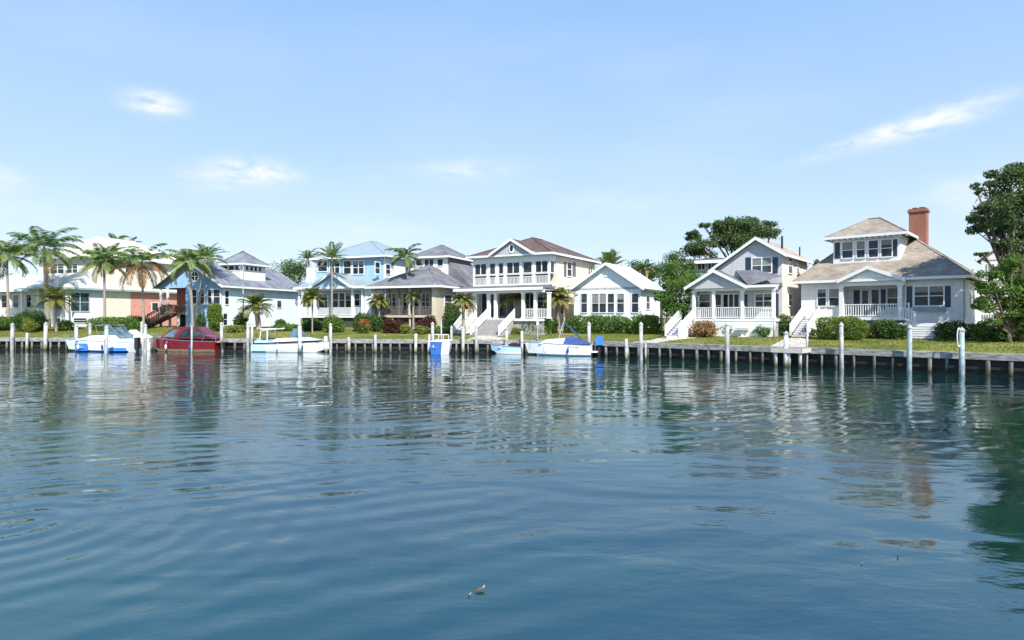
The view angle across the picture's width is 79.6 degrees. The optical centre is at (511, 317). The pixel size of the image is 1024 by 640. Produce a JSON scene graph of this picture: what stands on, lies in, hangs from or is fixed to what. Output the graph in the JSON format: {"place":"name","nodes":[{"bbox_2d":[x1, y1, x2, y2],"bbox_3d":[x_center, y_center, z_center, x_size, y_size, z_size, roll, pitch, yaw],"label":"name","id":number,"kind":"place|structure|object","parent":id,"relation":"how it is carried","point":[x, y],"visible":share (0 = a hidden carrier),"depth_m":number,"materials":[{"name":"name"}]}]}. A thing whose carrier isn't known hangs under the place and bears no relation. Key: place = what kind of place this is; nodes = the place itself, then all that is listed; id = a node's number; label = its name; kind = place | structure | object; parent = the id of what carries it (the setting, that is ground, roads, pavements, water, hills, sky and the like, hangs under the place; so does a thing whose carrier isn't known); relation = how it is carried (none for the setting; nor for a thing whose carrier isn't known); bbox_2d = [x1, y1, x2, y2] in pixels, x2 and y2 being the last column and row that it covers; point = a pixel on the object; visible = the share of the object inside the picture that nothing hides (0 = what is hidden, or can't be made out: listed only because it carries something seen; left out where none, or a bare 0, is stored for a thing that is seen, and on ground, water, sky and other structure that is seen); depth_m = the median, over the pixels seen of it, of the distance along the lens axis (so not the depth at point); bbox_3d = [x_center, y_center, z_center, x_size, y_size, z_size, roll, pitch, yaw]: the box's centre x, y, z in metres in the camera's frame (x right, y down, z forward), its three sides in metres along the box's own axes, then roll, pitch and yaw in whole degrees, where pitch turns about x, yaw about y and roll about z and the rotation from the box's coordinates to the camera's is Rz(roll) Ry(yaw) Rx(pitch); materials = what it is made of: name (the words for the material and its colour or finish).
{"place":"outdoors","nodes":[
{"label":"outdoors","id":0,"kind":"place"},
{"bbox_2d":[0,349,1023,639],"bbox_3d":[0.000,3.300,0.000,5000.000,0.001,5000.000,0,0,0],"label":"water","id":1,"kind":"structure","parent":0,"point":[220,495],"depth_m":11.14,"materials":[{"name":"liquid"}]},
{"bbox_2d":[49,324,142,351],"bbox_3d":[-41.717,2.284,60.355,11.359,3.231,3.232,0,0,7],"label":"motorboat","id":2,"kind":"object","parent":1,"relation":"on","point":[121,339],"visible":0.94,"depth_m":58.97,"materials":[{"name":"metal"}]},
{"bbox_2d":[148,326,227,351],"bbox_3d":[-32.690,2.265,60.152,9.966,2.770,2.830,0,0,7],"label":"motorboat","id":3,"kind":"object","parent":1,"relation":"on","point":[168,341],"visible":0.87,"depth_m":59.09,"materials":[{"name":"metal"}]},
{"bbox_2d":[251,328,328,351],"bbox_3d":[-21.549,2.455,59.046,9.081,2.890,2.230,0,0,7],"label":"motorboat","id":4,"kind":"object","parent":1,"relation":"on","point":[293,347],"visible":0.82,"depth_m":58.37,"materials":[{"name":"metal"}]},
{"bbox_2d":[429,334,452,353],"bbox_3d":[-6.194,2.510,56.091,1.625,1.981,2.299,0,0,38],"label":"skiff","id":5,"kind":"object","parent":1,"relation":"on","point":[440,346],"visible":0.98,"depth_m":55.35,"materials":[{"name":"plastic"}]},
{"bbox_2d":[490,343,521,353],"bbox_3d":[-0.537,2.975,56.050,2.975,1.350,1.360,0,0,8],"label":"skiff","id":6,"kind":"object","parent":1,"relation":"on","point":[513,348],"visible":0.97,"depth_m":55.49,"materials":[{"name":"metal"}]},
{"bbox_2d":[515,321,603,355],"bbox_3d":[3.776,2.098,53.894,8.554,3.604,2.711,0,0,22],"label":"motorboat","id":7,"kind":"object","parent":1,"relation":"on","point":[570,346],"visible":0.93,"depth_m":52.87,"materials":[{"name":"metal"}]},
{"bbox_2d":[639,322,642,359],"bbox_3d":[9.972,2.421,47.537,0.354,4.159,0.354,1,-1,-10],"label":"mooring piling","id":8,"kind":"object","parent":1,"relation":"in","point":[640,340],"visible":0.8,"depth_m":47.43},
{"bbox_2d":[725,322,729,363],"bbox_3d":[15.427,2.415,44.006,0.355,4.170,0.355,0,0,-31],"label":"mooring piling","id":9,"kind":"object","parent":1,"relation":"in","point":[727,352],"visible":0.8,"depth_m":43.90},
{"bbox_2d":[771,347,810,367],"bbox_3d":[18.945,3.275,41.597,2.000,2.450,2.195,0,0,42],"label":"dock","id":10,"kind":"object","parent":1,"relation":"in","point":[790,350],"visible":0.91,"depth_m":40.78,"materials":[{"name":"wood"}]},
{"bbox_2d":[839,322,843,367],"bbox_3d":[21.420,2.404,39.942,0.310,4.193,0.310,-1,-1,20],"label":"mooring piling","id":11,"kind":"object","parent":1,"relation":"in","point":[841,351],"visible":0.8,"depth_m":39.84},
{"bbox_2d":[907,325,912,371],"bbox_3d":[24.263,2.466,37.512,0.326,4.068,0.326,1,2,43],"label":"mooring piling","id":12,"kind":"object","parent":1,"relation":"in","point":[909,347],"visible":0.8,"depth_m":37.40,"materials":[{"name":"wood"}]},
{"bbox_2d":[957,327,964,373],"bbox_3d":[26.084,2.525,35.747,0.466,3.951,0.326,0,0,15],"label":"mooring piling","id":13,"kind":"object","parent":1,"relation":"in","point":[961,345],"visible":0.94,"depth_m":35.63,"materials":[{"name":"white paint"}]},
{"bbox_2d":[0,318,1023,353],"bbox_3d":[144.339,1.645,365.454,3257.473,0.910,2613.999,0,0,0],"label":"ground","id":14,"kind":"structure","parent":0,"point":[815,345],"depth_m":52.72,"materials":[{"name":"plant"}]},
{"bbox_2d":[0,315,10,330],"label":"shrub","id":15,"kind":"object","parent":14,"relation":"on","point":[4,323],"visible":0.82,"depth_m":71.90,"materials":[{"name":"green plant"}]},
{"bbox_2d":[0,234,42,316],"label":"palm tree","id":16,"kind":"object","parent":14,"relation":"on","point":[6,258],"visible":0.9,"depth_m":73.82,"materials":[{"name":"green plant"}]},
{"bbox_2d":[0,273,43,318],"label":"white house","id":17,"kind":"structure","parent":14,"relation":"on","point":[16,297],"depth_m":82.41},
{"bbox_2d":[9,309,48,331],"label":"shrub","id":18,"kind":"object","parent":14,"relation":"on","point":[42,319],"visible":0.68,"depth_m":70.40,"materials":[{"name":"green plant"}]},
{"bbox_2d":[22,317,39,332],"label":"shrub","id":19,"kind":"object","parent":14,"relation":"on","point":[27,328],"visible":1,"depth_m":69.16,"materials":[{"name":"green plant"}]},
{"bbox_2d":[5,226,85,327],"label":"palm tree","id":20,"kind":"object","parent":14,"relation":"on","point":[46,253],"visible":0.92,"depth_m":75.71,"materials":[{"name":"green plant"}]},
{"bbox_2d":[27,281,80,331],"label":"palm tree","id":21,"kind":"object","parent":14,"relation":"on","point":[54,295],"visible":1,"depth_m":69.50,"materials":[{"name":"green plant"}]},
{"bbox_2d":[58,319,74,330],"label":"shrub","id":22,"kind":"object","parent":14,"relation":"on","point":[66,325],"visible":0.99,"depth_m":71.01,"materials":[{"name":"green plant"}]},
{"bbox_2d":[18,236,176,326],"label":"cream house","id":23,"kind":"structure","parent":14,"relation":"on","point":[119,301],"depth_m":83.23,"materials":[{"name":"white"}]},
{"bbox_2d":[70,292,89,311],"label":"window","id":24,"kind":"structure","parent":23,"relation":"in","point":[83,299],"depth_m":79.53,"materials":[{"name":"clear glass"}]},
{"bbox_2d":[68,242,132,326],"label":"palm tree","id":25,"kind":"object","parent":14,"relation":"on","point":[99,263],"visible":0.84,"depth_m":70.83,"materials":[{"name":"green plant"}]},
{"bbox_2d":[85,316,140,330],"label":"hedge","id":26,"kind":"object","parent":14,"relation":"on","point":[131,324],"visible":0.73,"depth_m":70.34,"materials":[{"name":"green plant"}]},
{"bbox_2d":[102,243,175,330],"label":"palm tree","id":27,"kind":"object","parent":14,"relation":"on","point":[144,256],"visible":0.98,"depth_m":69.75,"materials":[{"name":"green plant"}]},
{"bbox_2d":[161,246,218,325],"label":"palm tree","id":28,"kind":"object","parent":14,"relation":"on","point":[188,257],"visible":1,"depth_m":70.35,"materials":[{"name":"green plant"}]},
{"bbox_2d":[192,242,228,324],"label":"palm tree","id":29,"kind":"object","parent":14,"relation":"on","point":[207,260],"visible":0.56,"depth_m":73.93,"materials":[{"name":"green plant"}]},
{"bbox_2d":[205,303,223,331],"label":"cone shrub","id":30,"kind":"object","parent":14,"relation":"on","point":[215,318],"visible":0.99,"depth_m":68.14,"materials":[{"name":"green plant"}]},
{"bbox_2d":[145,251,306,326],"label":"blue gable house","id":31,"kind":"structure","parent":14,"relation":"on","point":[223,286],"depth_m":77.82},
{"bbox_2d":[223,324,245,332],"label":"shrub","id":32,"kind":"object","parent":14,"relation":"on","point":[234,328],"visible":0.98,"depth_m":66.93,"materials":[{"name":"green plant"}]},
{"bbox_2d":[232,312,248,327],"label":"shrub","id":33,"kind":"object","parent":14,"relation":"on","point":[238,320],"visible":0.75,"depth_m":70.86,"materials":[{"name":"green plant"}]},
{"bbox_2d":[235,294,274,329],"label":"palm tree","id":34,"kind":"object","parent":14,"relation":"on","point":[256,302],"visible":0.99,"depth_m":70.47,"materials":[{"name":"green plant"}]},
{"bbox_2d":[266,323,303,330],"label":"shrub","id":35,"kind":"object","parent":14,"relation":"on","point":[288,327],"visible":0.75,"depth_m":68.54,"materials":[{"name":"green plant"}]},
{"bbox_2d":[267,257,315,284],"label":"tree","id":36,"kind":"object","parent":14,"relation":"on","point":[297,272],"visible":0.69,"depth_m":91.64,"materials":[{"name":"green plant"}]},
{"bbox_2d":[292,248,318,315],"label":"palm tree","id":37,"kind":"object","parent":14,"relation":"on","point":[305,256],"visible":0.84,"depth_m":83.87,"materials":[{"name":"green plant"}]},
{"bbox_2d":[299,287,326,333],"bbox_3d":[-21.155,-0.637,64.962,2.997,5.203,3.165,0,0,0],"label":"palm tree","id":38,"kind":"object","parent":14,"relation":"on","point":[312,294],"visible":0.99,"depth_m":64.65,"materials":[{"name":"green plant"}]},
{"bbox_2d":[301,317,324,329],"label":"shrub","id":39,"kind":"object","parent":14,"relation":"on","point":[307,325],"visible":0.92,"depth_m":68.87,"materials":[{"name":"green plant"}]},
{"bbox_2d":[314,241,348,315],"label":"palm tree","id":40,"kind":"object","parent":14,"relation":"on","point":[330,252],"visible":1,"depth_m":72.19,"materials":[{"name":"green plant"}]},
{"bbox_2d":[323,314,345,332],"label":"shrub","id":41,"kind":"object","parent":14,"relation":"on","point":[333,319],"visible":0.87,"depth_m":65.99,"materials":[{"name":"green plant"}]},
{"bbox_2d":[293,241,413,327],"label":"light blue house","id":42,"kind":"structure","parent":14,"relation":"on","point":[368,262],"depth_m":75.84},
{"bbox_2d":[352,260,364,274],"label":"window","id":43,"kind":"structure","parent":42,"relation":"in","point":[358,266],"depth_m":75.89,"materials":[{"name":"clear glass"}]},
{"bbox_2d":[352,312,372,331],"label":"shrub","id":44,"kind":"object","parent":14,"relation":"on","point":[359,316],"visible":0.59,"depth_m":66.71,"materials":[{"name":"green plant"}]},
{"bbox_2d":[357,318,371,332],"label":"flowering shrub","id":45,"kind":"object","parent":14,"relation":"on","point":[363,326],"visible":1,"depth_m":64.61,"materials":[{"name":"green plant"}]},
{"bbox_2d":[371,313,383,331],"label":"shrub","id":46,"kind":"object","parent":14,"relation":"on","point":[377,321],"visible":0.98,"depth_m":66.36,"materials":[{"name":"green plant"}]},
{"bbox_2d":[365,292,390,330],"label":"palm tree","id":47,"kind":"object","parent":14,"relation":"on","point":[378,300],"visible":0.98,"depth_m":67.01,"materials":[{"name":"green plant"}]},
{"bbox_2d":[381,317,394,333],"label":"shrub","id":48,"kind":"object","parent":14,"relation":"on","point":[387,327],"visible":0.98,"depth_m":64.31,"materials":[{"name":"red plant"}]},
{"bbox_2d":[384,243,422,289],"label":"palm tree","id":49,"kind":"object","parent":14,"relation":"on","point":[402,255],"visible":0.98,"depth_m":68.89,"materials":[{"name":"green plant"}]},
{"bbox_2d":[405,292,421,329],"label":"palm tree","id":50,"kind":"object","parent":14,"relation":"on","point":[413,294],"visible":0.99,"depth_m":66.85,"materials":[{"name":"green plant"}]},
{"bbox_2d":[364,245,476,330],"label":"tan bungalow","id":51,"kind":"object","parent":14,"relation":"on","point":[440,275],"visible":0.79,"depth_m":69.37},
{"bbox_2d":[421,293,429,310],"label":"window","id":52,"kind":"structure","parent":51,"relation":"in","point":[425,297],"depth_m":69.20,"materials":[{"name":"glass"}]},
{"bbox_2d":[415,315,437,332],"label":"shrub","id":53,"kind":"object","parent":14,"relation":"on","point":[426,321],"visible":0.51,"depth_m":64.60,"materials":[{"name":"red plant"}]},
{"bbox_2d":[444,302,461,330],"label":"shrub","id":54,"kind":"object","parent":14,"relation":"on","point":[455,314],"visible":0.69,"depth_m":65.72,"materials":[{"name":"green plant"}]},
{"bbox_2d":[450,292,477,336],"bbox_3d":[-4.796,-0.167,60.045,3.018,4.668,2.848,0,0,-33],"label":"palm tree","id":55,"kind":"object","parent":14,"relation":"on","point":[463,300],"visible":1,"depth_m":59.66,"materials":[{"name":"green plant"}]},
{"bbox_2d":[0,337,1023,375],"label":"seawall","id":56,"kind":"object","parent":14,"relation":"on","point":[983,363],"visible":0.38,"depth_m":45.12,"materials":[{"name":"concrete"}]},
{"bbox_2d":[498,293,529,317],"bbox_3d":[0.253,-0.823,64.938,3.796,5.222,3.441,0,0,25],"label":"palm tree","id":57,"kind":"object","parent":14,"relation":"on","point":[515,296],"visible":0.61,"depth_m":64.43,"materials":[{"name":"green plant"}]},
{"bbox_2d":[453,237,600,336],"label":"white porch house","id":58,"kind":"structure","parent":14,"relation":"on","point":[537,269],"depth_m":64.48,"materials":[{"name":"beige"}]},
{"bbox_2d":[474,263,486,274],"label":"window","id":59,"kind":"structure","parent":58,"relation":"in","point":[479,269],"depth_m":66.70,"materials":[{"name":"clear glass"}]},
{"bbox_2d":[499,294,513,316],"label":"front door","id":60,"kind":"structure","parent":58,"relation":"in","point":[504,312],"depth_m":66.78,"materials":[{"name":"grey"}]},
{"bbox_2d":[506,262,519,273],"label":"window","id":61,"kind":"structure","parent":58,"relation":"in","point":[511,267],"depth_m":64.65,"materials":[{"name":"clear glass"}]},
{"bbox_2d":[535,260,547,272],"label":"window","id":62,"kind":"structure","parent":58,"relation":"in","point":[541,266],"depth_m":62.98,"materials":[{"name":"clear glass"}]},
{"bbox_2d":[521,313,552,334],"bbox_3d":[2.434,0.679,62.527,3.424,2.422,2.046,0,0,30],"label":"hedge","id":63,"kind":"object","parent":14,"relation":"on","point":[548,322],"visible":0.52,"depth_m":61.87,"materials":[{"name":"green plant"}]},
{"bbox_2d":[541,286,576,332],"bbox_3d":[4.941,-0.720,63.587,3.911,5.128,3.849,0,0,0],"label":"palm tree","id":64,"kind":"object","parent":14,"relation":"on","point":[559,293],"visible":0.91,"depth_m":63.01,"materials":[{"name":"green plant"}]},
{"bbox_2d":[562,314,632,333],"bbox_3d":[8.569,0.715,61.942,7.701,2.122,1.853,0,0,30],"label":"hedge","id":65,"kind":"object","parent":14,"relation":"on","point":[618,324],"visible":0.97,"depth_m":61.46,"materials":[{"name":"green plant"}]},
{"bbox_2d":[595,248,624,264],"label":"palm tree","id":66,"kind":"object","parent":14,"relation":"on","point":[611,257],"visible":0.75,"depth_m":79.22,"materials":[{"name":"green plant"}]},
{"bbox_2d":[568,262,664,332],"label":"white cottage","id":67,"kind":"structure","parent":14,"relation":"on","point":[607,289],"depth_m":62.15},
{"bbox_2d":[580,293,587,312],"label":"window","id":68,"kind":"structure","parent":67,"relation":"in","point":[583,296],"depth_m":63.24,"materials":[{"name":"clear glass"}]},
{"bbox_2d":[591,293,606,312],"bbox_3d":[8.835,-1.462,62.423,1.689,2.063,0.088,0,0,30],"label":"window","id":69,"kind":"structure","parent":67,"relation":"in","point":[598,300],"depth_m":62.43,"materials":[{"name":"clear glass"}]},
{"bbox_2d":[607,293,614,312],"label":"window","id":70,"kind":"structure","parent":67,"relation":"in","point":[610,296],"depth_m":61.77,"materials":[{"name":"clear glass"}]},
{"bbox_2d":[616,293,624,312],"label":"window","id":71,"kind":"structure","parent":67,"relation":"in","point":[620,297],"depth_m":61.31,"materials":[{"name":"clear glass"}]},
{"bbox_2d":[631,293,638,312],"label":"window","id":72,"kind":"structure","parent":67,"relation":"in","point":[634,296],"depth_m":60.54,"materials":[{"name":"clear glass"}]},
{"bbox_2d":[628,313,663,333],"bbox_3d":[12.917,0.666,59.096,3.071,2.154,2.702,0,0,36],"label":"hedge","id":73,"kind":"object","parent":14,"relation":"on","point":[651,324],"visible":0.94,"depth_m":58.48,"materials":[{"name":"green plant"}]},
{"bbox_2d":[635,259,657,278],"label":"palm tree","id":74,"kind":"object","parent":14,"relation":"on","point":[644,266],"visible":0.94,"depth_m":75.69,"materials":[{"name":"green plant"}]},
{"bbox_2d":[625,248,705,325],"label":"tree","id":75,"kind":"object","parent":14,"relation":"on","point":[652,276],"visible":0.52,"depth_m":85.50,"materials":[{"name":"green plant"}]},
{"bbox_2d":[649,260,704,320],"bbox_3d":[15.338,-1.678,56.505,5.469,7.137,6.062,0,0,38],"label":"broadleaf tree","id":76,"kind":"object","parent":14,"relation":"on","point":[669,280],"visible":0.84,"depth_m":55.68,"materials":[{"name":"green plant"}]},
{"bbox_2d":[689,320,717,336],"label":"shrub","id":77,"kind":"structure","parent":14,"relation":"on","point":[698,328],"depth_m":52.77,"materials":[{"name":"plant"}]},
{"bbox_2d":[683,257,724,324],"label":"storey house","id":78,"kind":"structure","parent":14,"relation":"on","point":[703,265],"depth_m":89.87,"materials":[{"name":"grey"}]},
{"bbox_2d":[671,215,782,257],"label":"pine tree","id":79,"kind":"object","parent":14,"relation":"on","point":[732,233],"visible":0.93,"depth_m":91.24,"materials":[{"name":"green plant"}]},
{"bbox_2d":[665,236,813,338],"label":"grey house","id":80,"kind":"structure","parent":14,"relation":"on","point":[750,285],"depth_m":52.85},
{"bbox_2d":[699,293,710,309],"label":"window","id":81,"kind":"structure","parent":80,"relation":"in","point":[705,297],"depth_m":55.47,"materials":[{"name":"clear glass"}]},
{"bbox_2d":[722,293,739,316],"bbox_3d":[19.265,-1.089,54.024,1.521,2.057,0.088,0,0,38],"label":"glass door","id":82,"kind":"structure","parent":80,"relation":"in","point":[728,299],"depth_m":54.03,"materials":[{"name":"glass"}]},
{"bbox_2d":[751,256,771,272],"bbox_3d":[21.301,-4.445,52.436,1.724,1.419,0.088,0,0,38],"label":"window","id":83,"kind":"structure","parent":80,"relation":"in","point":[764,264],"depth_m":52.40,"materials":[{"name":"clear glass"}]},
{"bbox_2d":[754,293,771,308],"bbox_3d":[21.419,-1.400,52.343,1.481,1.380,0.088,0,0,38],"label":"window","id":84,"kind":"structure","parent":80,"relation":"in","point":[760,299],"depth_m":52.34,"materials":[{"name":"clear glass"}]},
{"bbox_2d":[776,313,790,335],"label":"shrub","id":85,"kind":"object","parent":14,"relation":"on","point":[784,325],"visible":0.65,"depth_m":50.98,"materials":[{"name":"green plant"}]},
{"bbox_2d":[771,338,808,346],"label":"path","id":86,"kind":"structure","parent":14,"relation":"on","point":[799,341],"depth_m":45.16,"materials":[{"name":"concrete"}]},
{"bbox_2d":[814,314,869,339],"bbox_3d":[24.830,0.789,46.320,3.831,2.041,1.955,0,0,41],"label":"boxwood","id":87,"kind":"object","parent":14,"relation":"on","point":[828,330],"visible":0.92,"depth_m":45.93,"materials":[{"name":"green plant"}]},
{"bbox_2d":[871,319,894,338],"bbox_3d":[27.535,0.884,45.450,1.744,1.615,1.430,0,0,41],"label":"shrub","id":88,"kind":"object","parent":14,"relation":"on","point":[883,328],"visible":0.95,"depth_m":45.24,"materials":[{"name":"green plant"}]},
{"bbox_2d":[789,207,987,338],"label":"dormer house","id":89,"kind":"structure","parent":14,"relation":"on","point":[869,270],"depth_m":49.83,"materials":[{"name":"beige"}]},
{"bbox_2d":[817,288,826,306],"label":"window","id":90,"kind":"structure","parent":89,"relation":"in","point":[821,292],"depth_m":51.21,"materials":[{"name":"clear glass"}]},
{"bbox_2d":[828,288,838,306],"bbox_3d":[26.515,-1.660,50.603,0.889,1.572,0.088,0,0,42],"label":"window","id":91,"kind":"structure","parent":89,"relation":"in","point":[833,293],"depth_m":50.64,"materials":[{"name":"clear glass"}]},
{"bbox_2d":[841,241,853,258],"bbox_3d":[28.391,-5.699,52.003,0.964,1.503,0.088,0,0,42],"label":"window","id":92,"kind":"structure","parent":89,"relation":"in","point":[847,247],"depth_m":52.02,"materials":[{"name":"clear glass"}]},
{"bbox_2d":[856,240,865,258],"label":"window","id":93,"kind":"structure","parent":89,"relation":"in","point":[861,244],"depth_m":51.31,"materials":[{"name":"clear glass"}]},
{"bbox_2d":[861,289,868,316],"bbox_3d":[29.219,-1.148,50.838,0.619,2.335,0.088,0,0,42],"label":"front door","id":94,"kind":"structure","parent":89,"relation":"in","point":[865,292],"depth_m":50.89,"materials":[{"name":"grey glass"}]},
{"bbox_2d":[868,239,878,257],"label":"window","id":95,"kind":"structure","parent":89,"relation":"in","point":[873,245],"depth_m":50.72,"materials":[{"name":"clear glass"}]},
{"bbox_2d":[870,288,879,316],"bbox_3d":[29.757,-1.172,50.345,0.703,2.384,0.088,0,0,42],"label":"glass door","id":96,"kind":"structure","parent":89,"relation":"in","point":[874,293],"depth_m":50.39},
{"bbox_2d":[880,238,892,257],"bbox_3d":[30.513,-5.653,50.057,0.907,1.537,0.088,0,0,43],"label":"window","id":97,"kind":"structure","parent":89,"relation":"in","point":[886,245],"depth_m":50.08,"materials":[{"name":"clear glass"}]},
{"bbox_2d":[886,287,897,307],"bbox_3d":[30.660,-1.583,49.517,0.895,1.694,0.088,0,0,42],"label":"window","id":98,"kind":"structure","parent":89,"relation":"in","point":[891,292],"depth_m":49.55,"materials":[{"name":"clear glass"}]},
{"bbox_2d":[913,285,944,306],"bbox_3d":[31.331,-1.618,46.189,1.978,1.592,0.088,0,0,42],"label":"window","id":99,"kind":"structure","parent":89,"relation":"in","point":[925,295],"depth_m":46.17,"materials":[{"name":"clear glass"}]},
{"bbox_2d":[889,323,907,339],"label":"shrub","id":100,"kind":"object","parent":14,"relation":"on","point":[901,329],"visible":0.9,"depth_m":44.46,"materials":[{"name":"green plant"}]},
{"bbox_2d":[931,319,978,340],"bbox_3d":[30.868,0.906,42.699,2.900,1.685,1.478,0,0,41],"label":"shrub","id":101,"kind":"object","parent":14,"relation":"on","point":[950,329],"visible":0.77,"depth_m":42.58,"materials":[{"name":"green plant"}]},
{"bbox_2d":[966,321,992,340],"bbox_3d":[31.739,0.977,41.514,1.669,1.509,1.390,0,0,41],"label":"shrub","id":102,"kind":"object","parent":14,"relation":"on","point":[980,330],"visible":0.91,"depth_m":41.40,"materials":[{"name":"green plant"}]},
{"bbox_2d":[964,161,1023,339],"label":"pine tree","id":103,"kind":"object","parent":14,"relation":"on","point":[1003,207],"visible":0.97,"depth_m":41.23,"materials":[{"name":"green plant"}]},
{"bbox_2d":[970,252,1023,342],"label":"broadleaf tree","id":104,"kind":"object","parent":14,"relation":"on","point":[1010,320],"visible":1,"depth_m":39.93,"materials":[{"name":"green plant"}]},
{"bbox_2d":[975,248,1020,324],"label":"back house","id":105,"kind":"structure","parent":14,"relation":"on","point":[991,257],"depth_m":59.92,"materials":[{"name":"beige"}]},
{"bbox_2d":[984,324,1019,341],"bbox_3d":[32.564,1.022,40.730,1.884,1.491,1.901,0,0,-13],"label":"shrub","id":106,"kind":"object","parent":14,"relation":"on","point":[996,335],"visible":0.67,"depth_m":40.44,"materials":[{"name":"green plant"}]},
{"bbox_2d":[0,0,1023,317],"label":"sky","id":107,"kind":"structure","parent":0,"point":[270,131],"materials":[{"name":"blue"}]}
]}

